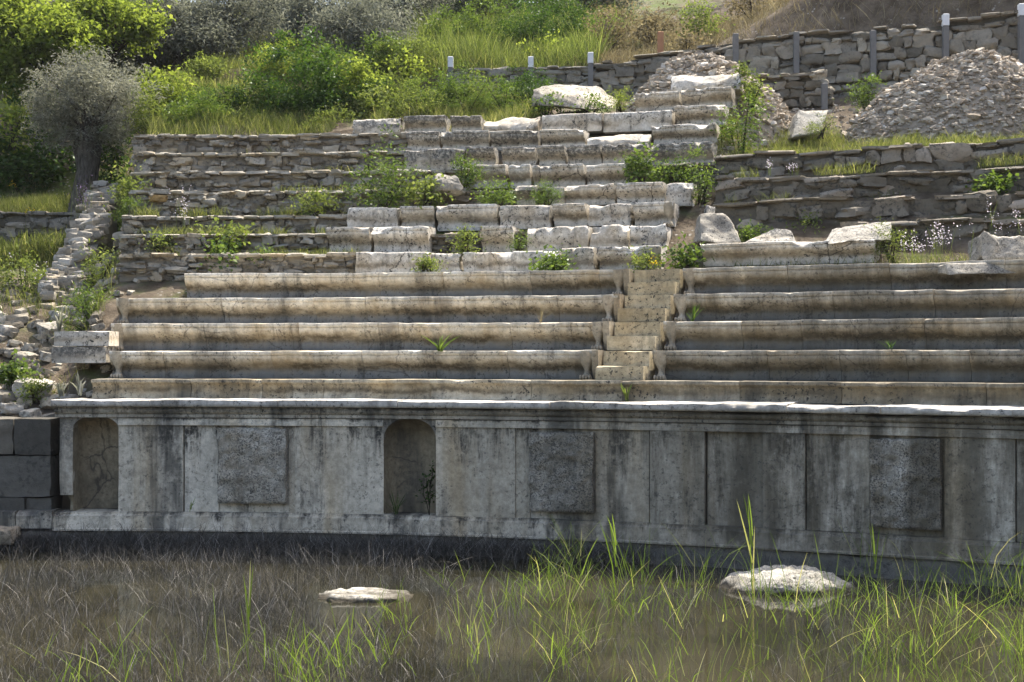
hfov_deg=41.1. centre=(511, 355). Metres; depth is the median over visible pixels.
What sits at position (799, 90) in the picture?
drystone wall
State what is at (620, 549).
reed tuft
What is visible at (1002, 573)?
reed tuft
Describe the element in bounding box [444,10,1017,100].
drystone wall
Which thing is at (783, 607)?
reed tuft
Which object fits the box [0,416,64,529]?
ashlar wall
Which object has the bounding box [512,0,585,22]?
shrub
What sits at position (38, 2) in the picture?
olive tree
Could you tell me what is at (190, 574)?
dead stalks
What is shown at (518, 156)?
marble block
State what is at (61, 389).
plant
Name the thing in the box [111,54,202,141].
shrub
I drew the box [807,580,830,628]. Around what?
reed tuft
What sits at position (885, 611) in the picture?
reed tuft
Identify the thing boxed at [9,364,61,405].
weed
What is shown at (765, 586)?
reed tuft
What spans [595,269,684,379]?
stairway
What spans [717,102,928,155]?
heap gravel
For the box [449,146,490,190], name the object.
weed
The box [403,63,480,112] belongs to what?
weed
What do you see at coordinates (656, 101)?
marble block
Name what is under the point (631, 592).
reed tuft
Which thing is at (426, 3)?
olive tree
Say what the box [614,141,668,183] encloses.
shrub
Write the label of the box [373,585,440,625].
reed tuft
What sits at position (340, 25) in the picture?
olive tree
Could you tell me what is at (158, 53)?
olive tree
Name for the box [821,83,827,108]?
post
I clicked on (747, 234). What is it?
weed
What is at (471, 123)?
marble block
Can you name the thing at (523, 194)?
marble block
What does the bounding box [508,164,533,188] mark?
marble block
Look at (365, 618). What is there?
reed tuft
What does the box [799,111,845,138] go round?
weed
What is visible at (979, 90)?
rubble heap
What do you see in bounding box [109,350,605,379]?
seat row
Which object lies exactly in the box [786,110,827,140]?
fallen block
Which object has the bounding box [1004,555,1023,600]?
reed tuft
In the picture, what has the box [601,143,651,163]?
marble block
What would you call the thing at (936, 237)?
flowering plant
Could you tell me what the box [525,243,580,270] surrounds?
weed
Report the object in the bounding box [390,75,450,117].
weed
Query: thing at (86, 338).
marble slab
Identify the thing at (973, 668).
reed tuft
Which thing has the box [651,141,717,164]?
marble block
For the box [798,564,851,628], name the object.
reed tuft
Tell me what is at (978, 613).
reed tuft
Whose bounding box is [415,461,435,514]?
weed
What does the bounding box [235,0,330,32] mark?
olive tree
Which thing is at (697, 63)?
rubble heap
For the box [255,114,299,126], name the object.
weed
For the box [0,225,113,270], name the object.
bank grass
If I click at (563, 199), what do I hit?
marble block
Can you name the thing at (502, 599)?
reed tuft
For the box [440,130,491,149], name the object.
marble block
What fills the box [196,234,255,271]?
weed
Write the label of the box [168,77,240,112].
shrub
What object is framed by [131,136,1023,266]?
ledge grass
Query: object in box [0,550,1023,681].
pond water
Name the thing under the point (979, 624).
reed tuft
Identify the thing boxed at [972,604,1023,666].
reed tuft
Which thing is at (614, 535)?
tall reed
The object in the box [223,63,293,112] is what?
shrub
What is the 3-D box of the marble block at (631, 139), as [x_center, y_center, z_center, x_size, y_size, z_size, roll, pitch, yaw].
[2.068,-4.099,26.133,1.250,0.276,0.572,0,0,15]
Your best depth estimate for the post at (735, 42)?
31.87 m
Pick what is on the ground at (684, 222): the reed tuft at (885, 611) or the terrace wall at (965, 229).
the terrace wall at (965, 229)
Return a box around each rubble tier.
[115,232,329,260]
[116,252,355,281]
[121,214,346,234]
[128,168,476,192]
[128,189,407,216]
[129,149,412,171]
[132,132,410,154]
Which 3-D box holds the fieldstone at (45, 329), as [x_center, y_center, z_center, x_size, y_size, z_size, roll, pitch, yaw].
[-7.542,-0.411,22.298,0.458,0.316,0.360,0,0,39]
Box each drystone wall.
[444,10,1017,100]
[751,69,834,108]
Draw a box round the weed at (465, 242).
[440,223,487,258]
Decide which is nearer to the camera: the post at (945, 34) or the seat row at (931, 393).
the seat row at (931, 393)
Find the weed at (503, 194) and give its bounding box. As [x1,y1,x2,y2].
[469,175,519,210]
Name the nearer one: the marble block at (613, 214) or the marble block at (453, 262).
the marble block at (453, 262)
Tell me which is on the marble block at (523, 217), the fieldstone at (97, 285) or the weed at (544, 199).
the weed at (544, 199)
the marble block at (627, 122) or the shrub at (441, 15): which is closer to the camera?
the marble block at (627, 122)
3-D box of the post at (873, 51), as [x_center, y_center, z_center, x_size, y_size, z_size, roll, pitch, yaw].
[8.171,-6.715,30.909,0.124,1.290,0.124,0,0,0]
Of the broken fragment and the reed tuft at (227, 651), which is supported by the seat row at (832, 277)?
the broken fragment
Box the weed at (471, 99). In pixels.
[438,77,491,114]
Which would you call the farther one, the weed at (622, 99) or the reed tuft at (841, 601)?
the weed at (622, 99)
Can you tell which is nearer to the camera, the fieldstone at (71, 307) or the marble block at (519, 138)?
the fieldstone at (71, 307)
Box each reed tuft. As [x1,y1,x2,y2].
[10,630,59,662]
[28,657,117,681]
[41,641,93,681]
[52,651,99,681]
[64,616,146,681]
[88,609,177,681]
[144,626,182,681]
[202,584,257,672]
[243,606,276,669]
[243,608,328,667]
[263,647,333,681]
[273,618,306,681]
[276,655,329,681]
[280,619,315,662]
[280,658,320,681]
[283,614,306,667]
[293,661,327,681]
[299,604,364,681]
[302,621,348,680]
[303,610,375,671]
[340,629,404,658]
[350,597,405,636]
[355,609,416,674]
[357,581,394,613]
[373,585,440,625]
[380,605,417,636]
[395,576,415,629]
[420,553,470,596]
[437,607,483,640]
[445,590,459,625]
[447,594,494,647]
[453,596,504,657]
[458,630,486,675]
[472,568,510,627]
[479,589,516,610]
[491,574,524,599]
[507,568,561,602]
[514,562,556,603]
[514,581,561,624]
[517,614,584,681]
[517,625,585,654]
[520,576,577,629]
[522,574,560,601]
[528,620,579,669]
[529,543,578,590]
[529,573,550,600]
[529,641,555,663]
[531,542,574,597]
[533,529,564,568]
[534,549,591,604]
[543,534,618,606]
[549,615,613,656]
[550,516,603,576]
[554,551,612,594]
[554,640,599,671]
[557,566,592,617]
[560,524,601,568]
[561,577,599,645]
[565,618,601,647]
[566,600,614,639]
[583,524,644,569]
[586,573,617,605]
[587,586,623,630]
[588,572,642,622]
[596,525,659,595]
[596,562,666,613]
[606,531,648,599]
[606,573,655,623]
[606,596,649,628]
[614,652,684,681]
[619,640,682,680]
[625,545,678,597]
[630,578,710,628]
[641,643,728,681]
[653,586,700,620]
[655,574,683,628]
[657,651,684,681]
[659,615,721,671]
[661,547,685,575]
[661,563,706,591]
[670,532,746,587]
[676,524,733,570]
[679,551,719,598]
[692,648,761,681]
[696,581,773,644]
[708,587,741,623]
[714,591,747,626]
[717,627,776,681]
[732,540,784,608]
[737,553,773,618]
[739,581,784,623]
[751,644,776,664]
[761,590,836,633]
[764,562,829,609]
[767,581,815,625]
[770,532,816,611]
[783,582,821,616]
[792,535,874,631]
[792,627,823,679]
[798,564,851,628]
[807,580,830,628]
[808,583,849,616]
[815,576,859,619]
[817,520,873,580]
[818,556,880,614]
[820,600,875,648]
[822,564,865,614]
[840,567,871,604]
[843,630,904,673]
[846,586,909,630]
[850,622,891,681]
[851,643,894,668]
[852,594,988,680]
[852,608,897,649]
[853,619,903,656]
[860,560,925,628]
[861,584,923,654]
[864,573,907,626]
[867,611,907,636]
[869,559,931,620]
[870,571,922,619]
[881,656,898,681]
[883,616,913,659]
[890,667,953,681]
[892,542,944,587]
[901,620,942,650]
[905,580,981,637]
[905,631,948,681]
[906,622,919,651]
[908,572,958,640]
[915,602,957,681]
[919,620,970,681]
[920,602,1009,668]
[926,553,983,593]
[927,557,1009,625]
[932,532,1019,600]
[933,570,967,620]
[934,582,1016,650]
[935,550,982,608]
[940,607,1013,654]
[946,564,1016,643]
[947,634,1000,681]
[950,552,1017,591]
[952,595,995,639]
[955,568,1023,637]
[961,568,1023,649]
[962,545,1023,601]
[964,639,1004,681]
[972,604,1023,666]
[977,541,1023,600]
[978,614,1017,681]
[982,628,1005,659]
[994,629,1023,671]
[996,535,1021,595]
[997,552,1017,614]
[999,625,1023,679]
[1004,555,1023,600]
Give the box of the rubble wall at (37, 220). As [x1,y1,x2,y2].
[0,211,73,244]
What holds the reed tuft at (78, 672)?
in the pond water
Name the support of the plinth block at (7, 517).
on the podium wall at (922, 481)
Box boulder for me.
[430,173,464,196]
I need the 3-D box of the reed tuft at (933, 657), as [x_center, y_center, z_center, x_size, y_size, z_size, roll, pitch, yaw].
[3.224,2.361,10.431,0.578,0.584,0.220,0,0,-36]
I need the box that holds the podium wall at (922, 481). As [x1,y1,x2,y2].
[0,398,1023,588]
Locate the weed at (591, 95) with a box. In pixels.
[567,88,611,113]
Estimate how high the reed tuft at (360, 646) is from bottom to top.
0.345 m
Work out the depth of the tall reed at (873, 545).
14.80 m
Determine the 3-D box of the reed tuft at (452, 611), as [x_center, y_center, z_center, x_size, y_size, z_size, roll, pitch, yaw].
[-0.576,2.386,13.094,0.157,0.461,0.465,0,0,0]
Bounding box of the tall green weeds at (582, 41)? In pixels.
[378,1,635,79]
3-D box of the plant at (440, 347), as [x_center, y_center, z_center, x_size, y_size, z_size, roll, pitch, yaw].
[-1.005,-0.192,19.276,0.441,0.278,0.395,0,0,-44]
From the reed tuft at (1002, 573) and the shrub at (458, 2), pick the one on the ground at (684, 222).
the shrub at (458, 2)
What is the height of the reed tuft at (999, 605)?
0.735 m
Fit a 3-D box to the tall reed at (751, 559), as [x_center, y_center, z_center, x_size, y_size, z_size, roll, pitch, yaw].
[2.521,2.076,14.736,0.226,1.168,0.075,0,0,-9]
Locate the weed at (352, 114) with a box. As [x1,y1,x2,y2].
[288,102,367,132]
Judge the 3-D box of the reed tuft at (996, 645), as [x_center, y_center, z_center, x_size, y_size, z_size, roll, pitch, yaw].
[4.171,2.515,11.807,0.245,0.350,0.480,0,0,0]
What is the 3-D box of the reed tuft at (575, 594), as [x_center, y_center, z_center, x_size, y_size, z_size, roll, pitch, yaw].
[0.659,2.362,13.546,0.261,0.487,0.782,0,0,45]
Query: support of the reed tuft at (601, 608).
in the pond water
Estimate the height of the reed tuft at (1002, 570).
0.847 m
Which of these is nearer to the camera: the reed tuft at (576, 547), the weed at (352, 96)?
the reed tuft at (576, 547)
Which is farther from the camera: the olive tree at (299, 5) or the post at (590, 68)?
the olive tree at (299, 5)
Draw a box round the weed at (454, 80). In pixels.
[435,58,490,110]
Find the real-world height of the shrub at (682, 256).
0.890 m
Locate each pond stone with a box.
[318,587,412,602]
[717,565,858,595]
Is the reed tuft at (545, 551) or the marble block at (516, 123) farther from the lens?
the marble block at (516, 123)
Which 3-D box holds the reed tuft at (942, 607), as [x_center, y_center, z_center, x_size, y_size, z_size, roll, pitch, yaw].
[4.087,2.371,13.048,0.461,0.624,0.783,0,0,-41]
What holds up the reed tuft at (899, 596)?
in the pond water
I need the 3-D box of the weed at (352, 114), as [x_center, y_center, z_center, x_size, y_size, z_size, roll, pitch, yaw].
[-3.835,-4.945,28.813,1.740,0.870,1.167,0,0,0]
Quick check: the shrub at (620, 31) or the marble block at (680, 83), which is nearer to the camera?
the marble block at (680, 83)
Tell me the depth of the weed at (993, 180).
21.48 m
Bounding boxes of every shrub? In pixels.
[0,75,78,198]
[0,95,51,153]
[0,241,54,295]
[50,281,118,330]
[60,125,133,184]
[69,238,135,294]
[100,158,153,229]
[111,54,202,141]
[149,62,201,115]
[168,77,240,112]
[177,50,232,82]
[211,94,249,111]
[213,75,294,110]
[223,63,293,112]
[231,15,363,122]
[248,31,304,84]
[282,35,370,85]
[322,51,401,117]
[337,123,433,207]
[348,28,419,77]
[351,45,441,93]
[373,33,450,72]
[410,1,478,44]
[436,0,511,19]
[447,0,520,41]
[488,0,559,48]
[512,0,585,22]
[513,28,573,58]
[533,0,609,41]
[581,0,645,53]
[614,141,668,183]
[618,0,684,47]
[651,26,716,52]
[655,231,713,268]
[667,0,735,40]
[684,142,726,204]
[710,91,774,153]
[717,0,774,20]
[731,60,780,119]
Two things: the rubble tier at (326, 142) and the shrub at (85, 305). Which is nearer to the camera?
the shrub at (85, 305)
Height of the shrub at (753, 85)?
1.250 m
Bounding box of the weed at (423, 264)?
[411,252,450,272]
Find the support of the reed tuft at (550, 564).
in the pond water
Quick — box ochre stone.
[148,194,167,202]
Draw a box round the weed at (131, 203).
[111,195,148,230]
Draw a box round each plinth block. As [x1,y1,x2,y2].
[0,510,17,526]
[16,508,60,527]
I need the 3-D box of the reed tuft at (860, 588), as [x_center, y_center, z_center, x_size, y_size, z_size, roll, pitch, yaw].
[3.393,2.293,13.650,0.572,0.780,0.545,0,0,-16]
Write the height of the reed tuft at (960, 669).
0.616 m
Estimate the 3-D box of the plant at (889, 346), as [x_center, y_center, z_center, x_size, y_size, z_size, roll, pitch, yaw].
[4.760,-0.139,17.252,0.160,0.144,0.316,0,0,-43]
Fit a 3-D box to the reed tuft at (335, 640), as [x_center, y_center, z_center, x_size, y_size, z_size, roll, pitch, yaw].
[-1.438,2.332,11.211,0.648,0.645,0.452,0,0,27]
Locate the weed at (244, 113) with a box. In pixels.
[215,101,281,129]
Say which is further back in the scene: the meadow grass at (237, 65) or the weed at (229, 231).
the meadow grass at (237, 65)
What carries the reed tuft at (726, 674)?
in the pond water
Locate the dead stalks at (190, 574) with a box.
[0,531,522,681]
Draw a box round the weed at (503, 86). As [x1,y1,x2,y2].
[469,67,528,115]
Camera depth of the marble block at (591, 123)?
26.76 m
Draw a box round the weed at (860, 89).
[842,71,887,112]
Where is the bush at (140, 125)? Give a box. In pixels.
[121,76,175,134]
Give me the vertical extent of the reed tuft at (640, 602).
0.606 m
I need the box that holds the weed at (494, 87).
[456,69,505,108]
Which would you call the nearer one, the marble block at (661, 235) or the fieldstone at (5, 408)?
the fieldstone at (5, 408)
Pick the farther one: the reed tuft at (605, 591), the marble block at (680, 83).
the marble block at (680, 83)
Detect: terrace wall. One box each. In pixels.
[710,137,1023,181]
[713,166,1023,203]
[713,190,1023,227]
[840,217,1023,240]
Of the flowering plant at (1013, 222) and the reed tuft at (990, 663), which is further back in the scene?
the flowering plant at (1013, 222)
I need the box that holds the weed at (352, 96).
[336,75,403,115]
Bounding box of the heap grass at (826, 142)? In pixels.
[709,111,1023,155]
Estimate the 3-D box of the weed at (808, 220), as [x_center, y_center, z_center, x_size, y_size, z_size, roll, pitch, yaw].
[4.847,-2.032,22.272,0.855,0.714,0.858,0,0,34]
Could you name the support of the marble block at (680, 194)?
on the ground at (684, 222)
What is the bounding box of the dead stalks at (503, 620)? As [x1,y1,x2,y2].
[299,534,672,681]
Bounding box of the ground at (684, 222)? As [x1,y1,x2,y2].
[0,0,1023,512]
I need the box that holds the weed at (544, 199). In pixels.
[526,176,566,205]
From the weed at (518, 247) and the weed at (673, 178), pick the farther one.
the weed at (673, 178)
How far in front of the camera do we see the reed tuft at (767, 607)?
13.48 m
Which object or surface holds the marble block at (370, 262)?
on the ground at (684, 222)
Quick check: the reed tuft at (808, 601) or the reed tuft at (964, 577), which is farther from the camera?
the reed tuft at (964, 577)
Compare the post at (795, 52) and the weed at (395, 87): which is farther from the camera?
the post at (795, 52)
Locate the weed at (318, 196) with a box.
[278,182,344,216]
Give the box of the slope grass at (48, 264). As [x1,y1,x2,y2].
[0,116,169,394]
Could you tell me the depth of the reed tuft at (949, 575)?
15.26 m
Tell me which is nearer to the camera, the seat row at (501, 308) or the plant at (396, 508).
the plant at (396, 508)
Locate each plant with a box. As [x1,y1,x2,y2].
[9,253,47,289]
[51,381,68,396]
[52,304,70,330]
[68,175,92,218]
[70,371,85,395]
[167,185,192,232]
[388,490,405,514]
[421,333,458,351]
[620,384,631,401]
[687,302,702,320]
[767,157,772,175]
[880,340,895,349]
[899,221,996,257]
[900,236,933,258]
[984,197,998,234]
[995,209,1021,235]
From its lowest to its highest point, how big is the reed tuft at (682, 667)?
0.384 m
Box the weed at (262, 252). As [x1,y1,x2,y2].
[246,242,282,272]
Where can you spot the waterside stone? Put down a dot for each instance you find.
(7, 533)
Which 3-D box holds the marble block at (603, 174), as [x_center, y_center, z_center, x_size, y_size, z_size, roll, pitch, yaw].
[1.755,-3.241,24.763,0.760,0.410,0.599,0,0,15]
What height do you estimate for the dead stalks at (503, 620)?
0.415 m
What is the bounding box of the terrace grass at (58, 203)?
[0,190,70,230]
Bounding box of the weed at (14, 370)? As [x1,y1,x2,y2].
[0,348,44,389]
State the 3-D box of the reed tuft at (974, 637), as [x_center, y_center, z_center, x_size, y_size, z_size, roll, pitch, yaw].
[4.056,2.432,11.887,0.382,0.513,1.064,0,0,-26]
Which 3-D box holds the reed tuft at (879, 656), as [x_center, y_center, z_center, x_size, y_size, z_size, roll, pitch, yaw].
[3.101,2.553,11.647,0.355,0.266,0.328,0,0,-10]
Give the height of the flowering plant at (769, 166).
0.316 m
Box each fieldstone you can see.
[0,324,19,334]
[0,389,16,403]
[0,403,23,414]
[2,347,21,357]
[5,313,28,323]
[5,377,13,390]
[12,378,56,399]
[15,351,39,364]
[19,408,41,417]
[24,342,42,352]
[36,321,64,338]
[39,351,50,357]
[39,397,59,409]
[40,413,54,416]
[49,310,69,322]
[58,394,79,398]
[59,305,78,311]
[71,249,94,261]
[77,293,94,306]
[77,321,86,327]
[83,263,106,276]
[90,277,106,294]
[102,254,114,266]
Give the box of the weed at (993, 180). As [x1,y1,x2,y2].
[965,169,1019,194]
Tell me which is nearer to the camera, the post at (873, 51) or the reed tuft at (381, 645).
the reed tuft at (381, 645)
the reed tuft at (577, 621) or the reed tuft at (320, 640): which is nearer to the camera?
the reed tuft at (320, 640)
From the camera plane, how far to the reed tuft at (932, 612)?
12.79 m
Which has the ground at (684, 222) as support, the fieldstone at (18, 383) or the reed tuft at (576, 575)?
the fieldstone at (18, 383)
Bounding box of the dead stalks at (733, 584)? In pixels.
[516,534,1023,681]
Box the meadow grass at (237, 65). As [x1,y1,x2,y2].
[6,3,622,119]
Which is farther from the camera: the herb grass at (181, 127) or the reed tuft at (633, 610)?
the herb grass at (181, 127)
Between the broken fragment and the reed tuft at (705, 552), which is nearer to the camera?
the reed tuft at (705, 552)
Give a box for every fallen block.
[693,213,740,243]
[704,205,714,212]
[744,228,795,242]
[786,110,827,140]
[827,222,891,244]
[968,231,1023,260]
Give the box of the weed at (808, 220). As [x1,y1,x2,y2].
[785,210,824,233]
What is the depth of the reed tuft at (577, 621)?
12.49 m
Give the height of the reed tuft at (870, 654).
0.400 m
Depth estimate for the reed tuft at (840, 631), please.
12.51 m
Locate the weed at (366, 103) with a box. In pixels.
[338,80,410,119]
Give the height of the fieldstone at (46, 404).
0.246 m
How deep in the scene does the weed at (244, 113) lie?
28.85 m
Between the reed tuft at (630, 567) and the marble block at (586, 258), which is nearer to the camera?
the reed tuft at (630, 567)
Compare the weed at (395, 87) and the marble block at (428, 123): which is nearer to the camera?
the marble block at (428, 123)
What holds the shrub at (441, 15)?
on the ground at (684, 222)
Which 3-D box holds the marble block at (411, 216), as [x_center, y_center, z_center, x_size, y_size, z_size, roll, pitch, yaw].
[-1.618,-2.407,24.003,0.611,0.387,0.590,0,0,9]
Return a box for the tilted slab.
[532,84,617,109]
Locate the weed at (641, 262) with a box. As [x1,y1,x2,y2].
[622,242,662,272]
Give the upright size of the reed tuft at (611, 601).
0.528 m
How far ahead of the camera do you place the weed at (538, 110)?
28.13 m
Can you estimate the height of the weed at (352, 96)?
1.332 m
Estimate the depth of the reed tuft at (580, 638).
11.95 m
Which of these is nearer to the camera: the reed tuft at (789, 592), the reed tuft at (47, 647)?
the reed tuft at (47, 647)
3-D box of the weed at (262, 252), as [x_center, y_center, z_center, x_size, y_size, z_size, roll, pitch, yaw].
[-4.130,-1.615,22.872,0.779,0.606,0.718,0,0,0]
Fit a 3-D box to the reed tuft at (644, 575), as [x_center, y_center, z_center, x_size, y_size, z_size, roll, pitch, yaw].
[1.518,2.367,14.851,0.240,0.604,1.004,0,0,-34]
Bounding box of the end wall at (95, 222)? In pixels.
[37,180,123,303]
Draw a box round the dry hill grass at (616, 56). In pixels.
[558,0,1017,66]
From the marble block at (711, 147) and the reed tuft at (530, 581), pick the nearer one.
the reed tuft at (530, 581)
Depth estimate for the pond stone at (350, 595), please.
14.90 m
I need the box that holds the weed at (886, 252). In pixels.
[863,216,919,263]
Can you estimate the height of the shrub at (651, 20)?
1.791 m
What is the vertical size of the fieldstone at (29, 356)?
0.239 m
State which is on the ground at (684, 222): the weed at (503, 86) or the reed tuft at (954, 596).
the weed at (503, 86)
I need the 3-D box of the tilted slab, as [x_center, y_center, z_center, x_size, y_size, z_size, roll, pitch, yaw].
[1.337,-5.396,28.686,1.697,0.736,1.541,0,0,14]
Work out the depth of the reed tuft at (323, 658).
11.05 m
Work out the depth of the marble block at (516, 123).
27.13 m
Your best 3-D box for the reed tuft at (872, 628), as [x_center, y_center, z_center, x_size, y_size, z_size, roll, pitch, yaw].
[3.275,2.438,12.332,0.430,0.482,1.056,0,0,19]
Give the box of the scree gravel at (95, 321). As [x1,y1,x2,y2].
[0,227,139,414]
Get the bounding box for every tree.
[0,0,116,168]
[2,41,173,211]
[3,0,66,27]
[49,0,177,131]
[72,0,190,72]
[99,0,255,72]
[179,0,304,58]
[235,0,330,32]
[261,0,375,51]
[288,0,439,57]
[337,0,470,31]
[413,0,484,15]
[434,0,554,19]
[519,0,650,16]
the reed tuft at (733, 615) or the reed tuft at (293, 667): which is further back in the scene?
the reed tuft at (733, 615)
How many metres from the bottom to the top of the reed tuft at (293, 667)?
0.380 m
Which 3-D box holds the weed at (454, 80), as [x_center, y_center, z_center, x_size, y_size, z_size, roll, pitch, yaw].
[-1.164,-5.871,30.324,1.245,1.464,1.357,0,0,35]
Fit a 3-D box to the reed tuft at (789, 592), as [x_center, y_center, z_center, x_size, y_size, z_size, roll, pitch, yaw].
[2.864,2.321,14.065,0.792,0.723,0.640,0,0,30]
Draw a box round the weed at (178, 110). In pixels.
[158,89,209,129]
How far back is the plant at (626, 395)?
18.05 m
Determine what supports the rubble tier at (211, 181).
on the ground at (684, 222)
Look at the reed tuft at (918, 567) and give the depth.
15.58 m
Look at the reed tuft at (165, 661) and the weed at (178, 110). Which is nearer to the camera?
the reed tuft at (165, 661)
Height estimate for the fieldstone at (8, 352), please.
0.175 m
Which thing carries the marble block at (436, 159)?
on the ground at (684, 222)
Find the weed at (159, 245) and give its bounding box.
[138,228,180,252]
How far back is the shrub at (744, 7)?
38.00 m
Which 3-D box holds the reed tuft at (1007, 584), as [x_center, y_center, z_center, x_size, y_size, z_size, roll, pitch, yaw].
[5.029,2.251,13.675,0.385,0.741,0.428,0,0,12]
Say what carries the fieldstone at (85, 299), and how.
on the ground at (684, 222)
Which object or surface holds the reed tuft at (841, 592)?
in the pond water
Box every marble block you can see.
[326,227,373,251]
[347,207,401,227]
[352,118,404,134]
[355,252,432,272]
[371,226,435,252]
[400,206,437,228]
[404,115,450,132]
[404,148,467,170]
[406,131,442,150]
[431,253,463,271]
[436,204,499,231]
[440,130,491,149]
[450,115,485,130]
[463,251,561,271]
[465,146,498,167]
[473,164,509,188]
[480,225,519,252]
[483,117,541,130]
[489,130,541,151]
[499,205,553,229]
[501,146,538,165]
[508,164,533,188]
[515,185,539,204]
[527,226,592,250]
[532,163,586,187]
[537,145,567,166]
[540,129,588,147]
[542,113,603,133]
[546,187,565,205]
[552,203,588,226]
[562,247,599,269]
[564,183,616,205]
[566,144,602,165]
[586,163,628,184]
[587,134,653,145]
[588,204,634,226]
[590,224,630,247]
[596,245,665,269]
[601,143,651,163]
[603,110,675,133]
[616,182,666,204]
[630,224,671,249]
[633,202,678,226]
[635,91,681,111]
[651,123,720,144]
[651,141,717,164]
[665,183,696,206]
[671,73,742,92]
[674,105,728,126]
[681,86,735,111]
[700,239,879,266]
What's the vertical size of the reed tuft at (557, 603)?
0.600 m
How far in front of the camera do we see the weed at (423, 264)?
21.61 m
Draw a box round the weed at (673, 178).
[654,151,704,183]
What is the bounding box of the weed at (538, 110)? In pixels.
[522,90,564,117]
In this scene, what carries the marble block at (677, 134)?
on the ground at (684, 222)
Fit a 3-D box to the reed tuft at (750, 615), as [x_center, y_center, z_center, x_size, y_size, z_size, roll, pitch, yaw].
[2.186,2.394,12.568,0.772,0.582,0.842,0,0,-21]
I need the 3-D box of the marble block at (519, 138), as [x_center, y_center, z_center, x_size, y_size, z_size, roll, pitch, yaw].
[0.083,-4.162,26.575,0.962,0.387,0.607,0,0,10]
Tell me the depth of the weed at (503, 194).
23.72 m
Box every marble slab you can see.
[51,347,115,362]
[54,331,118,345]
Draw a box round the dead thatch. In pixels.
[0,517,688,567]
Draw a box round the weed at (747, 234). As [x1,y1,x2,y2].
[734,218,773,241]
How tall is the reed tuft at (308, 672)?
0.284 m
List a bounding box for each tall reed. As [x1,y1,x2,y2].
[240,560,253,670]
[599,515,629,596]
[737,494,754,600]
[866,526,885,600]
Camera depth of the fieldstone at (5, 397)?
20.00 m
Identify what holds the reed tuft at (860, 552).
in the pond water
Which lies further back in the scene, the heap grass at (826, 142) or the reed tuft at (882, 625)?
the heap grass at (826, 142)
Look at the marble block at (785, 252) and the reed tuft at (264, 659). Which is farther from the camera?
the marble block at (785, 252)
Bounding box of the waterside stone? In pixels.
[0,525,20,544]
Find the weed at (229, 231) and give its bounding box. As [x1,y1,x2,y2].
[188,216,254,251]
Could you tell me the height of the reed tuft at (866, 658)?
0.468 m
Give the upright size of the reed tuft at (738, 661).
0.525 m
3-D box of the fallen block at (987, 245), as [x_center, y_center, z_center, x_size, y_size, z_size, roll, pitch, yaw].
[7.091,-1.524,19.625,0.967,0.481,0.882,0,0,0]
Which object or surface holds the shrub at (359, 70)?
on the ground at (684, 222)
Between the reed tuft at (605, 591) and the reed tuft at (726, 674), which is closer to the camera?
the reed tuft at (726, 674)
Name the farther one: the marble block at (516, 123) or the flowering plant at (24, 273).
the marble block at (516, 123)
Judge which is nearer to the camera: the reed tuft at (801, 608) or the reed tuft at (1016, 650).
the reed tuft at (1016, 650)
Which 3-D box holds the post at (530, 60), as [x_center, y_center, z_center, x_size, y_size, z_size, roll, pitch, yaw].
[0.454,-6.607,33.049,0.132,1.245,0.132,0,0,0]
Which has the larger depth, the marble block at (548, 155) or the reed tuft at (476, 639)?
the marble block at (548, 155)
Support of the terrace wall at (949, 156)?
on the ground at (684, 222)
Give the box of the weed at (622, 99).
[604,85,632,112]
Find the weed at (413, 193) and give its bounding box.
[391,170,455,209]
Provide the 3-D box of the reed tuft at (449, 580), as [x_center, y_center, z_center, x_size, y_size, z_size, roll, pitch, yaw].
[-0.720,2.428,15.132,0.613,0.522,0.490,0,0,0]
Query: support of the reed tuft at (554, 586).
in the pond water
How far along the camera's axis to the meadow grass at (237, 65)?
34.81 m
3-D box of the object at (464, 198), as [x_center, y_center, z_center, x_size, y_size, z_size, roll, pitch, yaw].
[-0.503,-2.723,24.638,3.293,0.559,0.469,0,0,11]
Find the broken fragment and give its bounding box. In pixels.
[937,262,1015,274]
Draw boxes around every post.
[448,56,452,85]
[528,56,533,89]
[588,52,592,86]
[657,32,663,52]
[732,33,738,63]
[793,32,798,72]
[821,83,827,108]
[870,30,875,87]
[942,14,948,57]
[1017,3,1023,62]
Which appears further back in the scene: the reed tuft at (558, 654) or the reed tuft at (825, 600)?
the reed tuft at (825, 600)
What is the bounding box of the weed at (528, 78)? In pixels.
[492,64,561,107]
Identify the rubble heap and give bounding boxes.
[622,50,791,149]
[837,47,1023,146]
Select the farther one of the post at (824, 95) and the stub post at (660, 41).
the stub post at (660, 41)
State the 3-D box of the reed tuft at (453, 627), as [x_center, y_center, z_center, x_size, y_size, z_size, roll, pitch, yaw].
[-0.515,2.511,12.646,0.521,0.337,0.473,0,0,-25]
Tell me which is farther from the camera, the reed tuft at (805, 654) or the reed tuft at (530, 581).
the reed tuft at (530, 581)
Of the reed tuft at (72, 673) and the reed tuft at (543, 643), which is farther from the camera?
the reed tuft at (543, 643)
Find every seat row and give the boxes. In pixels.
[91,378,1023,406]
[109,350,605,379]
[111,321,614,350]
[116,294,626,323]
[184,269,634,297]
[652,350,1023,381]
[663,317,1023,350]
[673,289,1023,321]
[683,259,1023,293]
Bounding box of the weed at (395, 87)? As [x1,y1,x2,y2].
[370,69,415,117]
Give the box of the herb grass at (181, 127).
[117,70,551,228]
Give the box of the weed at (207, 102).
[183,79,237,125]
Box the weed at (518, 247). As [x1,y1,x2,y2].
[507,226,535,251]
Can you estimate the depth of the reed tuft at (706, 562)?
15.74 m
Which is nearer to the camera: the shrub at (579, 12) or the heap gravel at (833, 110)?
the heap gravel at (833, 110)

